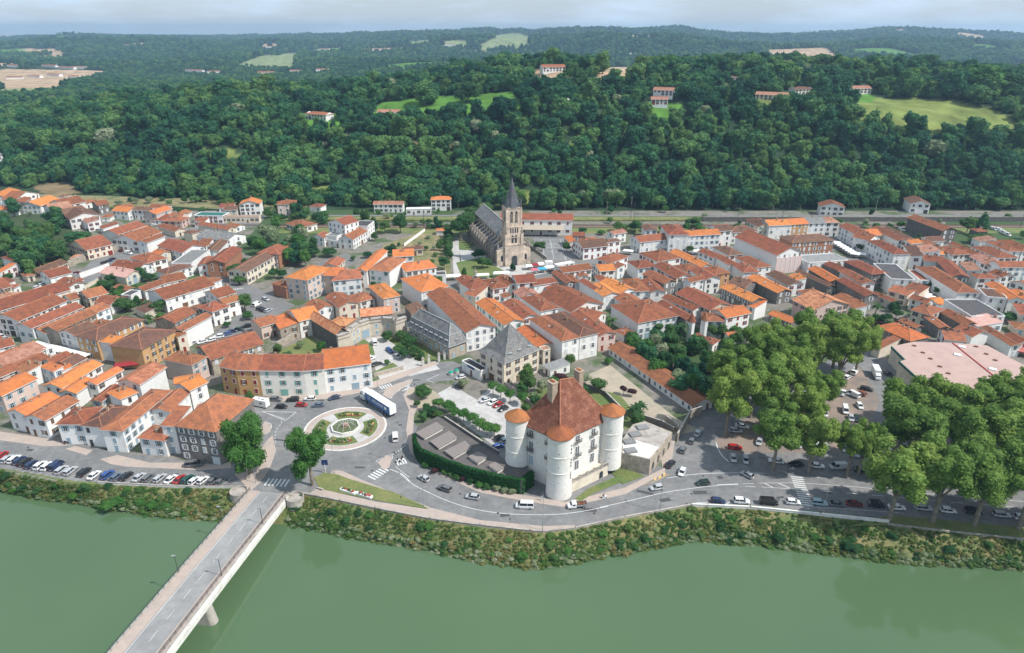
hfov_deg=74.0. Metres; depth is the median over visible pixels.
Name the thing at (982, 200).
tree
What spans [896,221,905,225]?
garden shrub
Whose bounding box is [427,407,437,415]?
garden shrub
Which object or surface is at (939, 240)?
town house
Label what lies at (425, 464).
garden shrub
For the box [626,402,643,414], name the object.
palm tree
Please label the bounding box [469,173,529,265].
church
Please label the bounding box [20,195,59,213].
town house
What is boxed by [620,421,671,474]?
annex
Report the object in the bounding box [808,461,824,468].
car
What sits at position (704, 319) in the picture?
stair turret
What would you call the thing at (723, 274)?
town house
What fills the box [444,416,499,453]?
retaining wall
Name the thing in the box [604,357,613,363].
garden shrub
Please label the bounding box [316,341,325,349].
garden shrub
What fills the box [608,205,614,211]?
garden shrub
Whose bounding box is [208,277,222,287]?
town house
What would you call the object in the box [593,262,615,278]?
town house
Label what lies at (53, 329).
town house
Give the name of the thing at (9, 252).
tree
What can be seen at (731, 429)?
car
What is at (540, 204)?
tree
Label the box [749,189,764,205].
tree
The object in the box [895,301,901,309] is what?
garden shrub
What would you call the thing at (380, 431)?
roundabout island
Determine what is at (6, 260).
town house
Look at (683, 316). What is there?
town house
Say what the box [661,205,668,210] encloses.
garden shrub
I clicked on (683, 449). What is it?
car
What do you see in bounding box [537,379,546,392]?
garden shrub
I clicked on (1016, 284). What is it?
town house
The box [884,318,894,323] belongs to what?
garden shrub
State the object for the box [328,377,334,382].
window
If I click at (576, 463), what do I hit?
window
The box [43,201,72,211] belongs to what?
town house
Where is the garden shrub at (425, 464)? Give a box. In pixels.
[422,462,429,467]
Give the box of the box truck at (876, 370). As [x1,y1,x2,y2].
[871,364,881,379]
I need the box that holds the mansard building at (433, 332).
[406,308,467,358]
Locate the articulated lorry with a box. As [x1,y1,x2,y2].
[360,388,396,416]
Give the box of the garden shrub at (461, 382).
[457,378,468,388]
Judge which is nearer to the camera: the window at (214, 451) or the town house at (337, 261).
the window at (214, 451)
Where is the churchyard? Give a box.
[459,250,549,278]
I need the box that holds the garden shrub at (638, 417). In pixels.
[629,412,644,422]
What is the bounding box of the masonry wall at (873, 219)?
[702,217,1023,221]
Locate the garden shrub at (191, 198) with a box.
[188,196,199,200]
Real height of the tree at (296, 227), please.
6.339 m
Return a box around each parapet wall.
[5,469,97,484]
[97,481,232,487]
[303,492,691,532]
[692,503,889,522]
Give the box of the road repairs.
[26,379,880,516]
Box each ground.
[0,211,1023,532]
[0,213,73,275]
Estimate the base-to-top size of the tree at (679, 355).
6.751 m
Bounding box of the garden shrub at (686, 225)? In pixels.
[683,222,689,228]
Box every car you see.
[0,451,9,458]
[0,454,14,463]
[6,455,21,463]
[11,456,26,464]
[17,457,32,466]
[23,460,38,468]
[32,460,47,470]
[39,461,52,470]
[53,465,68,474]
[62,466,77,475]
[76,467,91,476]
[86,470,101,479]
[99,470,114,479]
[109,472,122,481]
[118,471,133,480]
[131,472,146,482]
[140,473,155,482]
[152,473,166,482]
[163,474,177,483]
[171,474,185,484]
[179,474,194,484]
[184,459,202,467]
[187,476,199,484]
[195,476,209,484]
[196,338,206,343]
[206,337,215,341]
[206,476,218,485]
[213,333,223,337]
[214,476,226,485]
[223,331,231,335]
[241,323,250,327]
[263,308,272,312]
[269,396,282,401]
[275,403,287,408]
[286,396,299,402]
[295,402,307,406]
[304,395,315,400]
[311,402,324,407]
[328,394,341,400]
[371,361,381,366]
[385,347,393,352]
[393,353,400,358]
[417,474,429,482]
[437,484,452,492]
[452,383,463,387]
[455,374,465,379]
[465,492,479,500]
[478,396,490,402]
[487,398,498,405]
[492,401,503,407]
[492,443,504,448]
[493,434,504,441]
[497,405,508,411]
[499,436,505,443]
[649,483,664,491]
[665,459,675,468]
[678,466,686,476]
[679,446,686,453]
[688,437,695,444]
[693,429,701,436]
[696,478,710,485]
[710,496,725,503]
[727,443,742,450]
[728,426,742,433]
[729,453,736,462]
[733,496,749,504]
[735,422,748,428]
[740,470,754,478]
[742,454,749,463]
[755,437,762,445]
[768,457,783,463]
[785,497,800,505]
[788,460,803,466]
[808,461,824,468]
[810,497,827,506]
[828,499,845,507]
[840,389,850,395]
[843,374,851,379]
[845,499,863,507]
[848,413,854,421]
[853,466,866,472]
[854,414,858,422]
[855,401,863,408]
[856,390,867,396]
[860,385,873,391]
[867,499,885,508]
[883,370,892,376]
[887,503,905,510]
[914,503,932,511]
[939,506,956,513]
[964,506,983,515]
[991,509,1011,518]
[1012,513,1020,520]
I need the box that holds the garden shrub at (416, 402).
[413,400,420,404]
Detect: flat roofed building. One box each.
[35,340,55,355]
[120,290,141,299]
[171,250,210,272]
[193,212,228,222]
[223,215,260,222]
[406,207,430,214]
[435,271,445,283]
[461,358,487,380]
[538,345,550,363]
[554,260,574,270]
[800,253,847,272]
[873,263,914,292]
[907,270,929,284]
[943,299,1005,320]
[977,287,1007,312]
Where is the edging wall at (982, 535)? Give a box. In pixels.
[888,523,1023,540]
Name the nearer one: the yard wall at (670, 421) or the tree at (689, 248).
the yard wall at (670, 421)
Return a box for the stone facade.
[336,316,406,346]
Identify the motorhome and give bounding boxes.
[253,396,269,407]
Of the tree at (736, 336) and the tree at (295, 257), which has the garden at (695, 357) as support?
the tree at (736, 336)
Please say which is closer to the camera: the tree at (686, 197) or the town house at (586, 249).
the town house at (586, 249)
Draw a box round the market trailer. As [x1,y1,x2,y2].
[545,260,552,265]
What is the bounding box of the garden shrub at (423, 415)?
[420,412,426,422]
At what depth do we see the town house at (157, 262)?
374.05 m
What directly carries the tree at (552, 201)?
on the hills
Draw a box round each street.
[74,216,449,282]
[204,305,281,343]
[215,276,293,312]
[446,235,876,286]
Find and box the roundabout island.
[304,407,386,450]
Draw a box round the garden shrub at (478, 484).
[474,481,482,487]
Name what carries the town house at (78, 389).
on the ground at (478, 389)
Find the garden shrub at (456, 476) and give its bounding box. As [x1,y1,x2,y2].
[453,473,459,479]
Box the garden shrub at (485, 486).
[482,482,490,489]
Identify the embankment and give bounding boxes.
[278,228,1023,232]
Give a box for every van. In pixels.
[47,459,64,470]
[124,250,132,254]
[252,301,261,306]
[372,338,376,345]
[391,431,398,441]
[515,500,533,509]
[759,496,778,505]
[829,461,847,469]
[841,403,848,414]
[847,389,860,398]
[850,367,858,374]
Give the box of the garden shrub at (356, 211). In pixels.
[353,208,359,214]
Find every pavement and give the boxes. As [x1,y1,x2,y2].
[0,432,68,445]
[66,446,91,454]
[100,455,230,469]
[235,435,275,490]
[261,421,270,433]
[263,361,438,401]
[311,470,574,529]
[378,455,391,469]
[383,379,412,398]
[403,385,664,506]
[661,434,675,467]
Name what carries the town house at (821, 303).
on the ground at (478, 389)
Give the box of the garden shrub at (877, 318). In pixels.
[872,313,880,321]
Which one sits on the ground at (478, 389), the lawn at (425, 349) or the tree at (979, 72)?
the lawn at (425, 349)
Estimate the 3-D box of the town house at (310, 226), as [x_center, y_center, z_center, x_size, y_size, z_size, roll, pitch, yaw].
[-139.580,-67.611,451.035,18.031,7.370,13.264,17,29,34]
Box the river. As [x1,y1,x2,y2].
[0,491,1023,652]
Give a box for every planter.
[340,487,356,494]
[355,491,372,498]
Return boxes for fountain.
[331,418,359,435]
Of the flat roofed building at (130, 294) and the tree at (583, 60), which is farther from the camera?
the tree at (583, 60)
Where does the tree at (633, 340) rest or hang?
on the garden at (695, 357)
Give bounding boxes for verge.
[281,216,702,220]
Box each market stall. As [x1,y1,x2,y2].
[74,352,91,360]
[113,361,138,368]
[446,274,460,278]
[476,273,488,277]
[493,271,509,277]
[537,267,546,271]
[543,265,553,270]
[623,249,633,255]
[850,252,859,258]
[1017,348,1023,353]
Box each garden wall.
[374,365,402,376]
[404,228,424,245]
[505,381,533,406]
[583,382,625,414]
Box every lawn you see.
[277,336,327,353]
[314,473,427,508]
[358,340,374,354]
[373,363,397,373]
[387,333,442,360]
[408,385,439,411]
[456,258,503,278]
[459,240,469,249]
[520,386,546,407]
[575,477,619,500]
[587,389,635,428]
[610,468,643,483]
[852,515,1023,537]
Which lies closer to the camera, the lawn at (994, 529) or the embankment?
the lawn at (994, 529)
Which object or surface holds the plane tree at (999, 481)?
on the lawn at (994, 529)
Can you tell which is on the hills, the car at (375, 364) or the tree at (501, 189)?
the tree at (501, 189)
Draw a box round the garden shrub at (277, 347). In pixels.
[273,343,281,351]
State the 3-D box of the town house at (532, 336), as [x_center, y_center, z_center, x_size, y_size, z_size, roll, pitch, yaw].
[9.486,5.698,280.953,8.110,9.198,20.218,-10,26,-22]
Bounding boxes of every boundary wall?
[67,245,117,266]
[72,276,101,292]
[79,263,108,277]
[276,333,294,345]
[530,244,546,259]
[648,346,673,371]
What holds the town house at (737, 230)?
on the ground at (478, 389)
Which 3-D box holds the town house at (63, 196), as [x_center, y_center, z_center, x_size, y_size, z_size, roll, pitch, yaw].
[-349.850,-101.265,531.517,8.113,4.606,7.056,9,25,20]
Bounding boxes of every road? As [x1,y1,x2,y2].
[0,350,1023,526]
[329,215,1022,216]
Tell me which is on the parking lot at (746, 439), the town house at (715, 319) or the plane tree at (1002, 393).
the plane tree at (1002, 393)
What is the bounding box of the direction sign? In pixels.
[321,460,327,471]
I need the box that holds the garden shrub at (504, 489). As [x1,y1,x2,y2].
[500,487,508,492]
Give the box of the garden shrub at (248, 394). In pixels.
[244,390,253,397]
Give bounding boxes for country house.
[6,76,23,78]
[26,75,43,77]
[41,65,57,67]
[46,73,62,76]
[58,66,76,69]
[185,69,204,71]
[257,71,274,73]
[305,111,333,120]
[377,109,401,114]
[539,64,565,74]
[650,96,668,107]
[653,87,675,99]
[755,91,788,99]
[788,86,812,94]
[849,85,871,93]
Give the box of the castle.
[504,367,625,500]
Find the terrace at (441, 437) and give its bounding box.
[415,416,529,476]
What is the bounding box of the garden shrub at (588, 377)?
[583,374,592,381]
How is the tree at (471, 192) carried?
on the hills
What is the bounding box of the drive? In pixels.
[371,338,438,375]
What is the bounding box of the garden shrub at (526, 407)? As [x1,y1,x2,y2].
[520,404,530,410]
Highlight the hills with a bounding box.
[0,28,1023,210]
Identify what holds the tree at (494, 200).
on the hills
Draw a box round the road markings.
[74,239,1023,514]
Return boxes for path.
[311,411,378,445]
[452,240,459,279]
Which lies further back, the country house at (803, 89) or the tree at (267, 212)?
the country house at (803, 89)
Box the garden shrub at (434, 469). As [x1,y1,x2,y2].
[431,467,438,472]
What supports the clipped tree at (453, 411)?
on the ground at (478, 389)
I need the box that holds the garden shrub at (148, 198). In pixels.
[145,196,152,201]
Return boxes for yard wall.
[645,415,673,433]
[665,414,678,431]
[676,406,702,441]
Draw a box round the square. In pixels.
[530,235,576,260]
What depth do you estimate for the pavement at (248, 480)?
204.52 m
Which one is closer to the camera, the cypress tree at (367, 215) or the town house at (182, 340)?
the town house at (182, 340)
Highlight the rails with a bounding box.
[147,225,1023,225]
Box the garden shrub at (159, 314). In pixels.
[155,312,164,318]
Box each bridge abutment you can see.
[229,485,247,503]
[285,491,303,511]
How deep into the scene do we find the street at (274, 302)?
338.95 m
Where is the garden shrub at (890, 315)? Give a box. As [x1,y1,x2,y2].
[884,313,894,320]
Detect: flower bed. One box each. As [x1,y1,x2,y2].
[313,419,331,433]
[326,436,357,444]
[334,411,366,419]
[359,418,377,436]
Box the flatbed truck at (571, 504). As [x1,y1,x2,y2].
[567,500,587,509]
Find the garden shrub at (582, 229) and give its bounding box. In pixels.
[578,227,586,232]
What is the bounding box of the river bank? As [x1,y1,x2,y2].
[0,471,1023,568]
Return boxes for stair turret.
[686,312,695,341]
[700,311,708,335]
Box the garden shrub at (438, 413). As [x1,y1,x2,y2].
[433,410,443,416]
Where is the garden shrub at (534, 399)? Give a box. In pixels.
[530,395,541,404]
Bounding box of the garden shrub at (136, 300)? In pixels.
[133,295,141,303]
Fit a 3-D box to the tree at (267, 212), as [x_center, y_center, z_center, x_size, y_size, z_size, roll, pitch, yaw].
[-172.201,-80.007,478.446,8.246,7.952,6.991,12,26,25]
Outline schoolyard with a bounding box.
[583,365,696,434]
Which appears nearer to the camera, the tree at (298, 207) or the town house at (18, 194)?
the tree at (298, 207)
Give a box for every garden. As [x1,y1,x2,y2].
[39,194,273,210]
[84,272,157,309]
[240,203,319,256]
[320,209,452,223]
[383,233,450,279]
[635,327,749,406]
[946,222,1023,244]
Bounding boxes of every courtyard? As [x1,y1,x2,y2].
[270,253,358,294]
[366,336,421,378]
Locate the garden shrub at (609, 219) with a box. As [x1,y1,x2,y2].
[606,217,612,223]
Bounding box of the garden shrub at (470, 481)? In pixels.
[466,478,473,484]
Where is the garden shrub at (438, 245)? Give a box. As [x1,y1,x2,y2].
[435,241,441,249]
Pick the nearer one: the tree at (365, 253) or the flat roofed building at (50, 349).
the flat roofed building at (50, 349)
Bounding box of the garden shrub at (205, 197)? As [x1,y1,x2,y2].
[201,195,208,200]
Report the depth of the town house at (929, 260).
374.63 m
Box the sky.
[0,0,1023,34]
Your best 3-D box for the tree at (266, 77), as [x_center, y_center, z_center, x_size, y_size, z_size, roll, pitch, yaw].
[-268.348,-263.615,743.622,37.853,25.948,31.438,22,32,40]
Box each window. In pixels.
[6,393,12,399]
[9,402,15,408]
[17,387,23,394]
[20,396,26,402]
[30,370,37,375]
[41,430,47,435]
[52,426,58,433]
[61,426,68,431]
[74,426,82,431]
[77,436,85,441]
[93,401,99,405]
[99,382,104,388]
[109,431,116,436]
[124,427,129,435]
[126,434,131,442]
[128,442,133,449]
[131,384,137,389]
[132,429,137,437]
[139,424,143,431]
[142,439,149,444]
[155,441,162,446]
[157,412,163,417]
[157,449,164,454]
[177,427,184,433]
[180,436,186,441]
[181,444,188,449]
[183,452,190,458]
[187,429,194,434]
[189,437,196,443]
[191,445,198,451]
[197,392,203,398]
[197,430,204,436]
[207,432,214,437]
[209,440,216,445]
[211,448,217,454]
[240,380,246,384]
[265,380,271,384]
[266,388,272,393]
[278,372,284,376]
[280,380,286,384]
[293,372,299,376]
[295,380,300,385]
[296,389,302,393]
[311,371,317,375]
[327,369,333,374]
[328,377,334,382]
[339,368,345,372]
[363,373,369,377]
[529,440,533,450]
[529,454,533,464]
[574,459,578,469]
[575,445,579,455]
[589,452,593,462]
[590,438,594,448]
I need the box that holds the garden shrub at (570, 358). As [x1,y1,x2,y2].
[564,353,575,364]
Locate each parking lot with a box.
[438,386,521,449]
[715,365,999,452]
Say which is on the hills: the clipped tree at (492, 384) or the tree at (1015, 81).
the tree at (1015, 81)
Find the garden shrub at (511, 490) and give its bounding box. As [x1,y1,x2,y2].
[508,488,515,493]
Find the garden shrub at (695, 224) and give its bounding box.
[691,222,702,228]
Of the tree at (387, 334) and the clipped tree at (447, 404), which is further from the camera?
the tree at (387, 334)
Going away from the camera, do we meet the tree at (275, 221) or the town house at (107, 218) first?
the tree at (275, 221)
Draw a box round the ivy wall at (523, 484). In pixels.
[412,433,534,493]
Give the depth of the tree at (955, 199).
501.73 m
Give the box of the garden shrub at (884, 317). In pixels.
[881,315,888,321]
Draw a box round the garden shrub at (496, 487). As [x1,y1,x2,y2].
[492,485,500,490]
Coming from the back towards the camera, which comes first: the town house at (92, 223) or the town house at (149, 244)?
the town house at (92, 223)
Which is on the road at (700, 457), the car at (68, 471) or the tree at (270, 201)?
the car at (68, 471)
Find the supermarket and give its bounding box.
[888,342,1023,388]
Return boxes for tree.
[0,211,10,218]
[0,215,15,226]
[0,220,14,234]
[0,233,12,254]
[4,196,21,215]
[7,233,21,249]
[7,249,23,257]
[9,250,36,263]
[10,226,21,235]
[11,127,43,148]
[14,235,32,247]
[16,228,32,236]
[16,245,28,251]
[17,253,35,271]
[20,259,37,273]
[24,219,40,232]
[25,236,50,244]
[26,238,46,265]
[27,230,38,236]
[31,233,51,239]
[36,221,53,237]
[40,211,64,219]
[42,240,67,259]
[48,206,65,225]
[50,239,64,245]
[63,231,91,242]
[96,280,112,290]
[104,272,114,279]
[111,289,123,295]
[111,296,128,309]
[116,285,124,289]
[117,300,135,311]
[134,267,146,274]
[141,272,154,280]
[142,313,154,323]
[148,299,165,311]
[174,81,194,90]
[211,78,233,96]
[217,409,266,474]
[222,321,230,326]
[223,198,236,203]
[225,263,239,271]
[233,276,246,284]
[238,293,251,310]
[242,311,253,319]
[246,235,258,245]
[250,237,266,249]
[256,224,268,237]
[258,73,277,90]
[262,207,273,217]
[264,230,278,239]
[265,197,276,208]
[265,224,276,234]
[265,242,274,247]
[268,230,280,242]
[268,268,278,277]
[270,216,280,229]
[277,270,286,277]
[282,247,293,265]
[283,426,328,486]
[285,235,291,244]
[288,242,297,249]
[289,203,295,217]
[289,233,306,243]
[289,248,301,264]
[290,212,299,217]
[292,202,302,211]
[292,224,306,231]
[296,241,309,262]
[297,226,308,241]
[298,212,306,219]
[298,248,310,266]
[301,207,310,213]
[308,248,319,253]
[309,237,317,254]
[310,211,322,224]
[320,216,328,222]
[321,247,336,253]
[359,189,373,206]
[363,251,371,257]
[364,209,369,219]
[370,232,377,240]
[373,217,377,230]
[378,221,390,231]
[381,330,392,339]
[384,245,396,253]
[391,213,407,232]
[392,343,405,350]
[395,330,407,340]
[398,348,410,358]
[400,337,412,348]
[403,335,417,342]
[408,191,427,206]
[408,345,421,356]
[412,78,438,104]
[413,188,426,206]
[414,383,432,397]
[418,351,424,357]
[438,256,450,269]
[441,399,455,412]
[443,243,451,253]
[444,226,452,234]
[444,240,452,247]
[444,246,453,257]
[448,406,459,419]
[449,215,470,240]
[450,189,464,207]
[453,81,483,101]
[457,408,468,420]
[458,210,477,236]
[461,268,466,274]
[463,189,477,206]
[464,206,477,213]
[465,412,479,421]
[471,248,485,258]
[472,417,485,430]
[477,256,487,267]
[479,421,490,430]
[481,194,491,204]
[483,201,493,209]
[485,257,492,264]
[487,381,498,393]
[487,423,501,435]
[490,191,498,204]
[494,384,506,392]
[495,191,506,202]
[498,187,505,204]
[504,389,515,397]
[515,186,519,198]
[516,383,528,392]
[516,392,527,404]
[519,190,526,203]
[528,189,539,208]
[533,241,540,249]
[537,192,543,208]
[537,241,545,248]
[539,188,551,208]
[547,190,557,208]
[552,373,567,378]
[556,191,573,209]
[562,61,578,76]
[563,242,571,248]
[566,193,575,208]
[570,197,580,208]
[574,53,592,68]
[582,190,593,207]
[593,187,603,207]
[595,50,610,73]
[605,190,615,205]
[605,317,617,328]
[611,191,625,206]
[612,221,625,228]
[619,385,626,394]
[625,330,641,340]
[625,334,640,347]
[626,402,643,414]
[627,388,636,393]
[628,188,640,206]
[628,220,642,232]
[630,400,648,412]
[631,55,654,71]
[635,340,647,354]
[639,187,652,207]
[643,338,653,345]
[648,332,661,346]
[648,357,667,369]
[649,187,658,206]
[649,328,666,342]
[650,195,666,208]
[650,323,663,331]
[656,342,668,352]
[657,350,667,358]
[659,54,680,64]
[659,187,671,204]
[660,352,674,368]
[662,332,679,344]
[664,323,676,333]
[665,193,679,209]
[667,343,678,353]
[668,374,688,390]
[671,368,684,377]
[673,353,684,364]
[674,346,686,356]
[675,322,689,342]
[676,57,702,71]
[679,189,694,208]
[685,362,701,373]
[686,246,694,250]
[686,373,699,388]
[690,217,700,223]
[695,191,708,207]
[696,335,709,353]
[698,191,710,208]
[698,360,710,376]
[698,382,711,394]
[699,349,712,362]
[704,376,713,388]
[705,364,762,436]
[706,339,747,382]
[707,325,717,335]
[708,191,720,206]
[714,55,731,67]
[714,188,725,206]
[716,324,728,338]
[720,193,734,207]
[721,337,733,345]
[725,187,736,207]
[729,326,742,331]
[729,330,744,344]
[732,189,748,209]
[733,325,779,364]
[736,348,786,417]
[741,186,752,206]
[742,56,764,70]
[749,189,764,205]
[751,190,762,208]
[751,362,794,411]
[752,396,804,470]
[757,317,798,341]
[759,191,775,209]
[764,326,812,362]
[769,60,794,73]
[769,186,781,209]
[769,346,817,393]
[784,188,796,207]
[788,375,830,421]
[792,306,833,340]
[793,187,809,209]
[795,409,841,473]
[796,317,845,369]
[807,196,814,206]
[811,194,828,204]
[813,63,840,79]
[813,369,846,401]
[820,308,865,367]
[825,318,871,370]
[827,189,837,200]
[835,192,846,204]
[835,417,878,476]
[845,193,856,207]
[851,422,888,475]
[852,315,883,369]
[858,191,869,205]
[861,433,944,520]
[872,302,882,312]
[873,78,890,88]
[882,187,895,206]
[882,375,944,445]
[882,395,954,447]
[888,301,898,311]
[889,190,899,206]
[892,308,903,317]
[906,67,920,77]
[908,430,984,523]
[920,192,939,205]
[923,80,939,89]
[927,372,991,442]
[933,397,1004,452]
[934,190,950,208]
[938,69,972,97]
[946,193,963,207]
[954,189,964,207]
[956,63,1007,85]
[958,216,977,232]
[961,432,1023,526]
[963,195,979,208]
[967,234,980,240]
[968,193,987,208]
[975,188,994,206]
[975,210,990,228]
[975,374,1023,406]
[976,233,991,235]
[982,396,1023,454]
[989,196,1011,209]
[991,188,1009,207]
[995,200,1007,210]
[995,366,1023,391]
[1000,71,1023,95]
[1002,311,1016,320]
[1003,429,1023,529]
[1009,188,1022,209]
[1016,194,1023,209]
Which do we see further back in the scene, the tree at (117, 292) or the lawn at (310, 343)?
the tree at (117, 292)
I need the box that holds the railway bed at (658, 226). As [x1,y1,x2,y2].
[279,226,1023,227]
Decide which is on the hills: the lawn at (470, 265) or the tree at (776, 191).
the tree at (776, 191)
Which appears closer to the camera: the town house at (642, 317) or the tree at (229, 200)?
the town house at (642, 317)
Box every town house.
[0,187,18,205]
[0,190,39,205]
[0,205,20,216]
[0,255,21,270]
[0,261,19,278]
[0,277,12,292]
[0,281,70,313]
[0,289,20,297]
[0,293,67,336]
[0,337,14,352]
[0,341,46,364]
[0,343,26,354]
[0,352,48,380]
[0,362,17,381]
[0,372,39,412]
[3,277,15,283]
[5,391,59,432]
[11,284,21,291]
[14,302,83,342]
[15,359,44,384]
[16,196,31,209]
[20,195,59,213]
[21,273,35,281]
[23,395,79,438]
[33,259,68,277]
[34,302,111,343]
[39,265,72,284]
[41,309,97,346]
[41,350,70,363]
[41,359,103,395]
[41,361,63,381]
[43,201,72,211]
[49,194,86,207]
[54,406,103,443]
[55,352,87,367]
[56,277,84,293]
[57,321,96,350]
[57,362,72,372]
[57,376,91,406]
[58,194,70,198]
[62,205,85,217]
[63,207,101,229]
[63,292,80,303]
[67,234,113,259]
[69,254,82,258]
[74,315,144,359]
[77,286,108,306]
[79,404,127,446]
[82,216,100,231]
[84,366,123,398]
[85,199,94,208]
[88,383,118,407]
[91,199,109,213]
[92,319,109,325]
[94,294,126,313]
[98,331,124,360]
[99,221,118,231]
[99,266,143,285]
[99,389,172,452]
[100,214,114,221]
[101,221,146,245]
[106,385,138,405]
[108,326,178,368]
[110,226,162,251]
[110,259,153,273]
[111,205,134,219]
[113,284,134,292]
[116,361,169,398]
[129,252,167,271]
[132,205,155,219]
[134,279,165,299]
[135,302,158,318]
[136,424,171,456]
[137,233,164,252]
[142,205,172,223]
[147,275,214,312]
[149,204,172,207]
[150,388,192,424]
[152,248,171,260]
[153,214,169,224]
[154,306,196,328]
[155,264,193,279]
[157,223,184,236]
[157,238,204,259]
[157,272,186,285]
[160,405,190,453]
[162,350,209,378]
[163,214,189,227]
[169,212,187,216]
[171,312,213,346]
[172,375,208,409]
[173,373,200,383]
[173,393,254,464]
[175,328,189,351]
[179,209,192,216]
[182,229,201,241]
[186,303,201,315]
[191,240,212,249]
[193,215,209,226]
[195,228,246,246]
[195,331,263,375]
[197,221,236,232]
[197,256,212,275]
[197,300,230,325]
[200,237,213,243]
[203,283,236,302]
[206,246,242,276]
[207,239,227,256]
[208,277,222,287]
[217,295,241,316]
[218,350,263,395]
[219,201,234,211]
[223,204,239,214]
[226,223,244,231]
[227,251,275,284]
[238,196,263,214]
[249,314,276,338]
[257,243,290,267]
[258,351,326,395]
[271,278,288,298]
[275,312,300,338]
[276,199,296,215]
[284,264,329,300]
[285,218,317,231]
[285,305,319,337]
[304,299,334,319]
[308,203,326,211]
[310,311,346,347]
[322,256,345,266]
[322,266,347,293]
[322,343,372,392]
[324,291,358,317]
[331,268,361,294]
[332,316,356,329]
[349,291,375,310]
[357,248,387,287]
[359,306,392,319]
[367,282,400,312]
[368,256,406,286]
[373,199,404,212]
[392,248,414,262]
[400,273,449,308]
[401,260,437,277]
[404,244,423,255]
[404,301,425,320]
[426,287,496,351]
[430,194,451,210]
[435,228,444,234]
[455,275,474,287]
[458,277,489,297]
[463,283,487,307]
[475,297,524,333]
[477,323,540,385]
[482,277,508,301]
[496,274,514,295]
[499,292,510,303]
[500,213,572,236]
[502,298,538,324]
[510,273,536,289]
[512,286,538,300]
[516,324,552,357]
[520,294,559,315]
[528,315,579,360]
[532,277,556,292]
[539,284,603,313]
[542,358,570,377]
[547,311,598,359]
[551,270,575,288]
[555,263,592,280]
[564,235,576,248]
[567,274,578,290]
[570,309,617,351]
[572,232,584,239]
[572,238,608,259]
[577,272,588,279]
[578,278,603,297]
[579,306,605,323]
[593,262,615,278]
[593,281,620,309]
[594,274,608,282]
[595,252,628,268]
[599,277,636,293]
[605,238,621,253]
[607,228,627,241]
[607,341,712,410]
[610,298,678,338]
[613,292,640,303]
[614,262,625,278]
[614,325,634,341]
[621,278,649,299]
[626,258,653,279]
[630,231,666,252]
[638,248,681,264]
[641,223,657,234]
[641,277,665,301]
[642,270,675,294]
[652,261,691,292]
[657,300,696,335]
[660,224,689,252]
[661,294,701,322]
[669,249,712,266]
[673,263,694,273]
[675,286,730,322]
[682,273,704,290]
[683,228,721,251]
[689,266,720,293]
[690,332,710,350]
[697,248,719,265]
[700,312,724,337]
[703,264,730,288]
[706,336,719,351]
[708,223,732,245]
[711,305,751,336]
[712,245,743,260]
[715,254,736,274]
[720,283,764,307]
[723,331,747,343]
[728,276,757,293]
[730,223,757,243]
[731,262,759,278]
[734,229,802,272]
[734,256,771,276]
[745,217,762,224]
[746,219,766,235]
[746,274,791,303]
[747,299,767,319]
[759,217,792,238]
[766,270,804,296]
[768,310,796,326]
[779,233,834,254]
[787,217,809,234]
[789,273,806,289]
[791,289,850,319]
[795,269,834,295]
[796,287,819,295]
[802,215,825,234]
[807,266,839,292]
[817,199,845,214]
[822,260,847,277]
[823,215,840,235]
[833,292,853,300]
[835,277,879,308]
[837,223,871,244]
[838,268,876,291]
[843,260,887,288]
[844,298,867,317]
[851,231,879,252]
[863,227,881,239]
[865,240,910,269]
[870,226,907,247]
[870,335,901,357]
[874,291,898,307]
[880,322,929,344]
[882,226,913,238]
[887,285,915,306]
[898,317,924,332]
[900,238,922,249]
[902,195,931,213]
[904,245,923,268]
[905,214,956,243]
[905,282,929,296]
[908,294,934,309]
[909,303,944,324]
[914,266,980,298]
[917,244,941,255]
[919,236,945,245]
[921,237,938,245]
[921,253,944,265]
[922,315,951,337]
[929,297,943,305]
[936,245,971,264]
[936,258,969,284]
[936,328,966,343]
[939,308,976,330]
[940,248,946,257]
[947,241,978,261]
[953,323,990,344]
[958,261,980,276]
[966,313,1003,331]
[968,271,998,288]
[969,226,988,234]
[969,253,998,273]
[970,235,996,245]
[970,246,1018,260]
[980,325,1021,356]
[984,241,1021,260]
[984,281,1023,312]
[988,259,1023,280]
[988,268,1013,286]
[996,239,1023,260]
[1004,332,1023,352]
[1008,280,1023,290]
[1008,321,1023,335]
[1009,288,1023,298]
[1010,301,1023,321]
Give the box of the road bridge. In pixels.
[105,488,287,652]
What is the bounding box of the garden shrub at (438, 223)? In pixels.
[435,220,442,226]
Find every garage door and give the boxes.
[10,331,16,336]
[212,456,220,464]
[280,389,288,395]
[351,382,359,388]
[489,372,493,380]
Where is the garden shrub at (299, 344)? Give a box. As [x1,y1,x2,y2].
[296,340,303,347]
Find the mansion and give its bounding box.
[312,215,374,248]
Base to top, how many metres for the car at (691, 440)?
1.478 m
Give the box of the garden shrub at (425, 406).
[422,403,431,409]

